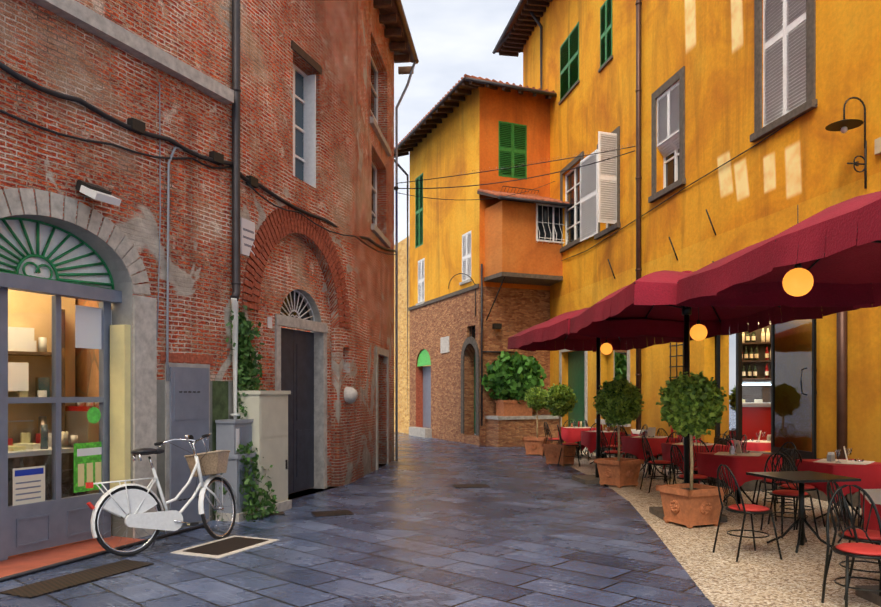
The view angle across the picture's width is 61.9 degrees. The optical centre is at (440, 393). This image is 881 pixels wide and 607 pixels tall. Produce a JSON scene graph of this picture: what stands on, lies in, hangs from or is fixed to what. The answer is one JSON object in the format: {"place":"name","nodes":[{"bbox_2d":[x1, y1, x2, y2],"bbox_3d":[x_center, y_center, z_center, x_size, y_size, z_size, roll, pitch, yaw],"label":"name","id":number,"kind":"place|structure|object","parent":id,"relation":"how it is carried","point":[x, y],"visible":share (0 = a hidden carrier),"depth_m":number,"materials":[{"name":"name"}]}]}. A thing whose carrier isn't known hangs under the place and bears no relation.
{"place":"outdoors","nodes":[
{"label":"outdoors","id":0,"kind":"place"},
{"bbox_2d":[0,420,714,606],"bbox_3d":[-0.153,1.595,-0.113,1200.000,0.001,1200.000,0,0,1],"label":"ground","id":1,"kind":"structure","parent":0,"point":[417,529],"depth_m":7.31,"materials":[{"name":"grey stone"}]},
{"bbox_2d":[8,289,98,557],"bbox_3d":[-6.132,0.016,7.803,4.160,3.759,4.301,0,0,24],"label":"shop interior","id":2,"kind":"object","parent":1,"relation":"on","point":[26,366],"depth_m":8.79,"materials":[{"name":"beige tile"}]},
{"bbox_2d":[0,0,233,537],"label":"brick wall","id":3,"kind":"structure","parent":1,"relation":"on","point":[42,46],"depth_m":8.19,"materials":[{"name":"red brick"}]},
{"bbox_2d":[0,0,395,581],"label":"brick building","id":4,"kind":"structure","parent":3,"relation":"attached to","point":[41,257],"depth_m":8.07,"materials":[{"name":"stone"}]},
{"bbox_2d":[214,305,278,521],"bbox_3d":[-2.407,0.234,9.648,0.576,2.803,1.166,0,0,18],"label":"ivy plant","id":5,"kind":"object","parent":4,"relation":"attached to","point":[248,365],"visible":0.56,"depth_m":9.52,"materials":[{"name":"green plant"}]},
{"bbox_2d":[85,433,236,555],"bbox_3d":[-2.698,1.014,7.599,0.604,1.198,1.789,0,0,29],"label":"bicycle","id":6,"kind":"object","parent":1,"relation":"on","point":[134,501],"visible":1,"depth_m":7.41,"materials":[{"name":"white metal"}]},
{"bbox_2d":[215,419,255,521],"bbox_3d":[-2.557,0.965,9.449,0.340,1.260,0.658,0,0,18],"label":"utility box","id":7,"kind":"object","parent":1,"relation":"on","point":[232,435],"visible":0.65,"depth_m":9.17,"materials":[{"name":"metal"}]},
{"bbox_2d":[0,484,489,598],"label":"street grates","id":8,"kind":"object","parent":1,"relation":"on","point":[225,547],"visible":0.94,"depth_m":6.82,"materials":[{"name":"brown metal"}]},
{"bbox_2d":[237,391,291,516],"bbox_3d":[-2.382,0.780,9.859,0.420,1.630,0.788,0,0,18],"label":"beige utility cabinet","id":9,"kind":"object","parent":1,"relation":"on","point":[267,412],"visible":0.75,"depth_m":9.72,"materials":[{"name":"concrete"}]},
{"bbox_2d":[237,0,351,497],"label":"brick wall","id":10,"kind":"structure","parent":1,"relation":"on","point":[319,32],"depth_m":11.63,"materials":[{"name":"red brick"}]},
{"bbox_2d":[258,234,330,496],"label":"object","id":11,"kind":"object","parent":10,"relation":"attached to","point":[292,264],"visible":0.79,"depth_m":11.58,"materials":[{"name":"brick"}]},
{"bbox_2d":[281,326,309,331],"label":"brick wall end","id":12,"kind":"structure","parent":1,"relation":"on","point":[295,329],"depth_m":17.78,"materials":[{"name":"red brick"}]},
{"bbox_2d":[352,0,393,482],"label":"brick wall","id":13,"kind":"structure","parent":1,"relation":"on","point":[372,299],"depth_m":14.70,"materials":[{"name":"red brick"}]},
{"bbox_2d":[394,144,634,232],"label":"overhead wires","id":14,"kind":"object","parent":13,"relation":"attached to","point":[396,188],"visible":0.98,"depth_m":17.26,"materials":[{"name":"black plastic"}]},
{"bbox_2d":[373,0,418,459],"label":"drainpipe","id":15,"kind":"object","parent":1,"relation":"on","point":[393,20],"visible":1,"depth_m":17.47,"materials":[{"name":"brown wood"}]},
{"bbox_2d":[394,236,408,433],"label":"alley wall","id":16,"kind":"structure","parent":1,"relation":"on","point":[403,412],"depth_m":29.48,"materials":[{"name":"yellow paint"}]},
{"bbox_2d":[409,263,430,419],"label":"drainpipe","id":17,"kind":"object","parent":1,"relation":"on","point":[409,343],"depth_m":44.06,"materials":[{"name":"brown metal"}]},
{"bbox_2d":[410,87,478,444],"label":"orange wall","id":18,"kind":"structure","parent":1,"relation":"on","point":[448,146],"depth_m":24.86,"materials":[{"name":"paint"}]},
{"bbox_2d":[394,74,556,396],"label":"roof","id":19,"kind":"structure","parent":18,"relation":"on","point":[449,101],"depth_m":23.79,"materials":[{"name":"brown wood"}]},
{"bbox_2d":[408,121,570,446],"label":"building","id":20,"kind":"structure","parent":1,"relation":"on","point":[523,241],"depth_m":22.13,"materials":[{"name":"paint"}]},
{"bbox_2d":[480,351,546,403],"bbox_3d":[2.234,-0.474,22.309,2.126,1.638,1.396,0,0,1],"label":"bush","id":21,"kind":"object","parent":20,"relation":"on","point":[516,375],"visible":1,"depth_m":22.03,"materials":[{"name":"green plant"}]},
{"bbox_2d":[479,84,549,445],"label":"orange wall","id":22,"kind":"structure","parent":1,"relation":"on","point":[517,308],"depth_m":22.76,"materials":[{"name":"paint"}]},
{"bbox_2d":[522,386,549,455],"bbox_3d":[2.499,0.704,18.968,0.685,1.788,0.702,0,0,28],"label":"topiary","id":23,"kind":"object","parent":1,"relation":"on","point":[535,397],"visible":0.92,"depth_m":18.78,"materials":[{"name":"plant"}]},
{"bbox_2d":[523,0,880,506],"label":"yellow wall","id":24,"kind":"structure","parent":1,"relation":"on","point":[760,192],"depth_m":13.79,"materials":[{"name":"paint"}]},
{"bbox_2d":[492,0,552,56],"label":"roof eave","id":25,"kind":"object","parent":24,"relation":"attached to","point":[518,29],"visible":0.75,"depth_m":24.94,"materials":[{"name":"brown wood"}]},
{"bbox_2d":[529,0,880,505],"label":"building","id":26,"kind":"structure","parent":24,"relation":"attached to","point":[592,194],"depth_m":14.91,"materials":[{"name":"clear glass"}]},
{"bbox_2d":[671,322,770,439],"bbox_3d":[7.543,-0.380,14.498,5.070,2.711,6.400,0,0,-10],"label":"cafe interior","id":27,"kind":"object","parent":24,"relation":"attached to","point":[756,381],"visible":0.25,"depth_m":15.73,"materials":[{"name":"red tile"}]},
{"bbox_2d":[394,0,522,245],"label":"sky","id":28,"kind":"structure","parent":0,"point":[452,39],"materials":[{"name":"white"}]},
{"bbox_2d":[544,449,880,606],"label":"terrace gravel","id":29,"kind":"structure","parent":0,"point":[763,575],"depth_m":7.16,"materials":[{"name":"beige gravel"}]},
{"bbox_2d":[542,422,563,457],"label":"chair","id":30,"kind":"object","parent":29,"relation":"on","point":[551,438],"visible":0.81,"depth_m":17.84,"materials":[{"name":"black metal"}]},
{"bbox_2d":[542,383,578,465],"bbox_3d":[2.673,0.682,16.384,0.772,1.833,0.801,0,0,42],"label":"topiary","id":31,"kind":"object","parent":29,"relation":"on","point":[559,401],"visible":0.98,"depth_m":16.20,"materials":[{"name":"plant"}]},
{"bbox_2d":[557,424,579,466],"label":"chair","id":32,"kind":"object","parent":29,"relation":"on","point":[571,444],"visible":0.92,"depth_m":16.02,"materials":[{"name":"black metal"}]},
{"bbox_2d":[562,420,582,455],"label":"chair","id":33,"kind":"object","parent":29,"relation":"on","point":[569,426],"visible":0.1,"depth_m":18.89,"materials":[{"name":"black metal"}]},
{"bbox_2d":[558,421,595,458],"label":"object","id":34,"kind":"object","parent":29,"relation":"on","point":[570,434],"visible":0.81,"depth_m":17.65,"materials":[{"name":"red fabric"}]},
{"bbox_2d":[569,418,581,426],"bbox_3d":[3.301,0.722,18.009,0.323,0.224,0.129,0,0,-13],"label":"table setting","id":35,"kind":"object","parent":34,"relation":"on","point":[579,423],"visible":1,"depth_m":17.99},
{"bbox_2d":[580,423,604,460],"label":"chair","id":36,"kind":"object","parent":29,"relation":"on","point":[588,450],"visible":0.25,"depth_m":17.16,"materials":[{"name":"black metal"}]},
{"bbox_2d":[581,424,625,463],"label":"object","id":37,"kind":"object","parent":29,"relation":"on","point":[588,439],"visible":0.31,"depth_m":15.78,"materials":[{"name":"red fabric"}]},
{"bbox_2d":[601,422,611,430],"bbox_3d":[3.625,0.722,16.093,0.129,0.224,0.323,0,0,-30],"label":"table setting","id":38,"kind":"object","parent":37,"relation":"on","point":[608,428],"visible":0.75,"depth_m":16.01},
{"bbox_2d":[600,430,624,457],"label":"chair","id":39,"kind":"object","parent":29,"relation":"on","point":[608,451],"visible":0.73,"depth_m":13.90,"materials":[{"name":"black metal"}]},
{"bbox_2d":[507,307,718,484],"bbox_3d":[2.847,0.015,13.239,2.450,3.160,4.050,0,0,-8],"label":"parasol","id":40,"kind":"object","parent":29,"relation":"on","point":[549,335],"visible":0.71,"depth_m":13.04,"materials":[{"name":"red fabric"}]},
{"bbox_2d":[601,426,626,457],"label":"chair","id":41,"kind":"object","parent":29,"relation":"on","point":[611,446],"visible":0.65,"depth_m":15.30,"materials":[{"name":"black metal"}]},
{"bbox_2d":[593,376,643,487],"bbox_3d":[3.059,0.650,12.629,0.871,1.897,0.853,0,0,-34],"label":"topiary","id":42,"kind":"object","parent":29,"relation":"on","point":[617,402],"visible":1,"depth_m":12.43,"materials":[{"name":"plant"}]},
{"bbox_2d":[615,427,643,470],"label":"chair","id":43,"kind":"object","parent":29,"relation":"on","point":[621,442],"visible":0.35,"depth_m":14.91,"materials":[{"name":"black metal"}]},
{"bbox_2d":[622,424,647,457],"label":"chair","id":44,"kind":"object","parent":29,"relation":"on","point":[645,425],"visible":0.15,"depth_m":16.35,"materials":[{"name":"black metal"}]},
{"bbox_2d":[631,429,644,435],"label":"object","id":45,"kind":"object","parent":29,"relation":"on","point":[634,432],"visible":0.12,"depth_m":16.83,"materials":[{"name":"red"}]},
{"bbox_2d":[621,429,678,477],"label":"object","id":46,"kind":"object","parent":29,"relation":"on","point":[632,445],"visible":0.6,"depth_m":13.79,"materials":[{"name":"red fabric"}]},
{"bbox_2d":[645,427,655,436],"bbox_3d":[4.034,0.744,14.076,0.162,0.179,0.456,0,0,6],"label":"menu","id":47,"kind":"object","parent":46,"relation":"on","point":[650,432],"visible":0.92,"depth_m":14.05,"materials":[{"name":"beige paper"}]},
{"bbox_2d":[640,436,675,492],"bbox_3d":[3.545,1.144,11.950,0.504,0.907,0.432,0,0,-4],"label":"chair","id":48,"kind":"object","parent":29,"relation":"on","point":[658,462],"visible":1,"depth_m":11.88,"materials":[{"name":"black metal"}]},
{"bbox_2d":[654,428,669,474],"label":"chair","id":49,"kind":"object","parent":29,"relation":"on","point":[658,431],"visible":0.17,"depth_m":14.44,"materials":[{"name":"black metal"}]},
{"bbox_2d":[654,431,682,480],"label":"chair","id":50,"kind":"object","parent":29,"relation":"on","point":[659,454],"visible":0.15,"depth_m":13.47,"materials":[{"name":"black metal"}]},
{"bbox_2d":[664,432,682,483],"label":"chair","id":51,"kind":"object","parent":29,"relation":"on","point":[670,471],"visible":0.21,"depth_m":12.99,"materials":[{"name":"black metal"}]},
{"bbox_2d":[677,435,700,442],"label":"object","id":52,"kind":"object","parent":29,"relation":"on","point":[694,441],"depth_m":14.40,"materials":[{"name":"red metal"}]},
{"bbox_2d":[670,445,710,485],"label":"chair","id":53,"kind":"object","parent":29,"relation":"on","point":[697,477],"visible":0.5,"depth_m":9.82,"materials":[{"name":"black metal"}]},
{"bbox_2d":[656,371,727,528],"bbox_3d":[3.038,0.659,8.916,0.830,1.879,0.800,0,0,-22],"label":"topiary","id":54,"kind":"object","parent":29,"relation":"on","point":[692,406],"visible":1,"depth_m":8.71,"materials":[{"name":"plant"}]},
{"bbox_2d":[661,438,728,483],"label":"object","id":55,"kind":"object","parent":29,"relation":"on","point":[666,447],"visible":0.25,"depth_m":11.84,"materials":[{"name":"red fabric"}]},
{"bbox_2d":[693,439,725,502],"bbox_3d":[3.900,1.144,10.866,0.432,0.907,0.504,0,0,-6],"label":"chair","id":56,"kind":"object","parent":29,"relation":"on","point":[695,469],"visible":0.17,"depth_m":11.04,"materials":[{"name":"black metal"}]},
{"bbox_2d":[703,439,734,492],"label":"chair","id":57,"kind":"object","parent":29,"relation":"on","point":[722,449],"visible":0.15,"depth_m":11.21,"materials":[{"name":"black metal"}]},
{"bbox_2d":[565,270,873,521],"bbox_3d":[3.164,0.015,9.434,2.450,3.160,4.050,0,0,0],"label":"parasol","id":58,"kind":"object","parent":29,"relation":"on","point":[653,295],"visible":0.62,"depth_m":8.94,"materials":[{"name":"red fabric"}]},
{"bbox_2d":[713,434,732,484],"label":"chair","id":59,"kind":"object","parent":29,"relation":"on","point":[724,444],"visible":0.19,"depth_m":12.54,"materials":[{"name":"black metal"}]},
{"bbox_2d":[722,430,732,444],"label":"chair","id":60,"kind":"object","parent":29,"relation":"on","point":[727,435],"visible":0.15,"depth_m":13.64,"materials":[{"name":"black metal"}]},
{"bbox_2d":[711,435,746,486],"bbox_3d":[4.836,1.144,12.266,0.504,0.907,0.432,0,0,2],"label":"chair","id":61,"kind":"object","parent":29,"relation":"on","point":[741,438],"visible":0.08,"depth_m":12.20,"materials":[{"name":"black metal"}]},
{"bbox_2d":[696,442,781,504],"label":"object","id":62,"kind":"object","parent":29,"relation":"on","point":[739,465],"visible":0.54,"depth_m":9.81,"materials":[{"name":"red fabric"}]},
{"bbox_2d":[729,440,749,453],"bbox_3d":[4.110,0.744,10.174,0.162,0.179,0.456,0,0,53],"label":"table setting","id":63,"kind":"object","parent":62,"relation":"on","point":[732,449],"visible":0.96,"depth_m":10.14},
{"bbox_2d":[712,464,781,561],"bbox_3d":[2.986,1.144,7.180,0.504,0.907,0.432,0,0,-11],"label":"chair","id":64,"kind":"object","parent":29,"relation":"on","point":[745,509],"visible":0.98,"depth_m":7.08,"materials":[{"name":"black metal"}]},
{"bbox_2d":[727,432,770,450],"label":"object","id":65,"kind":"object","parent":29,"relation":"on","point":[759,445],"visible":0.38,"depth_m":12.47,"materials":[{"name":"red fabric"}]},
{"bbox_2d":[747,431,770,440],"bbox_3d":[5.586,0.744,12.796,0.456,0.179,0.162,0,0,1],"label":"table setting","id":66,"kind":"object","parent":65,"relation":"on","point":[768,437],"visible":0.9,"depth_m":12.78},
{"bbox_2d":[752,442,797,505],"bbox_3d":[4.721,1.144,10.315,0.504,0.907,0.432,0,0,-22],"label":"chair","id":67,"kind":"object","parent":29,"relation":"on","point":[782,446],"visible":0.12,"depth_m":10.40,"materials":[{"name":"black metal"}]},
{"bbox_2d":[676,191,880,606],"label":"parasol","id":68,"kind":"object","parent":29,"relation":"on","point":[839,243],"visible":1,"depth_m":5.76,"materials":[{"name":"red fabric"}]},
{"bbox_2d":[754,449,805,520],"bbox_3d":[4.345,1.144,9.394,0.432,0.907,0.504,0,0,-8],"label":"chair","id":69,"kind":"object","parent":29,"relation":"on","point":[769,481],"visible":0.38,"depth_m":9.22,"materials":[{"name":"black metal"}]},
{"bbox_2d":[760,453,818,538],"bbox_3d":[3.933,1.144,8.303,0.432,0.907,0.504,0,0,-4],"label":"chair","id":70,"kind":"object","parent":29,"relation":"on","point":[786,493],"visible":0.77,"depth_m":8.29,"materials":[{"name":"black metal"}]},
{"bbox_2d":[767,451,825,529],"bbox_3d":[4.272,1.144,8.832,0.504,0.907,0.432,0,0,-25],"label":"red chair","id":71,"kind":"object","parent":29,"relation":"on","point":[806,487],"visible":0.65,"depth_m":8.75,"materials":[{"name":"black metal"}]},
{"bbox_2d":[746,471,860,552],"bbox_3d":[3.724,1.220,7.574,0.760,0.743,0.760,0,0,-11],"label":"table","id":72,"kind":"object","parent":29,"relation":"on","point":[800,478],"visible":0.9,"depth_m":7.55,"materials":[{"name":"black metal"}]},
{"bbox_2d":[795,448,880,526],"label":"table","id":73,"kind":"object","parent":29,"relation":"on","point":[868,473],"depth_m":8.62,"materials":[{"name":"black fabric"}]},
{"bbox_2d":[821,484,880,606],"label":"chair","id":74,"kind":"object","parent":29,"relation":"on","point":[872,550],"visible":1,"depth_m":5.46,"materials":[{"name":"black metal"}]},
{"bbox_2d":[822,479,880,599],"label":"chair","id":75,"kind":"object","parent":29,"relation":"on","point":[857,535],"visible":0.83,"depth_m":5.78,"materials":[{"name":"black metal"}]},
{"bbox_2d":[848,503,879,544],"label":"chair","id":76,"kind":"object","parent":29,"relation":"on","point":[855,515],"visible":0.06,"depth_m":7.50,"materials":[{"name":"black metal"}]},
{"bbox_2d":[860,489,880,530],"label":"table","id":77,"kind":"object","parent":29,"relation":"on","point":[875,495],"visible":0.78,"depth_m":6.24,"materials":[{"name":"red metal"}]},
{"bbox_2d":[827,446,863,461],"bbox_3d":[4.957,0.744,9.028,0.456,0.179,0.162,0,0,1],"label":"tableware","id":78,"kind":"object","parent":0,"point":[830,456],"visible":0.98,"depth_m":8.97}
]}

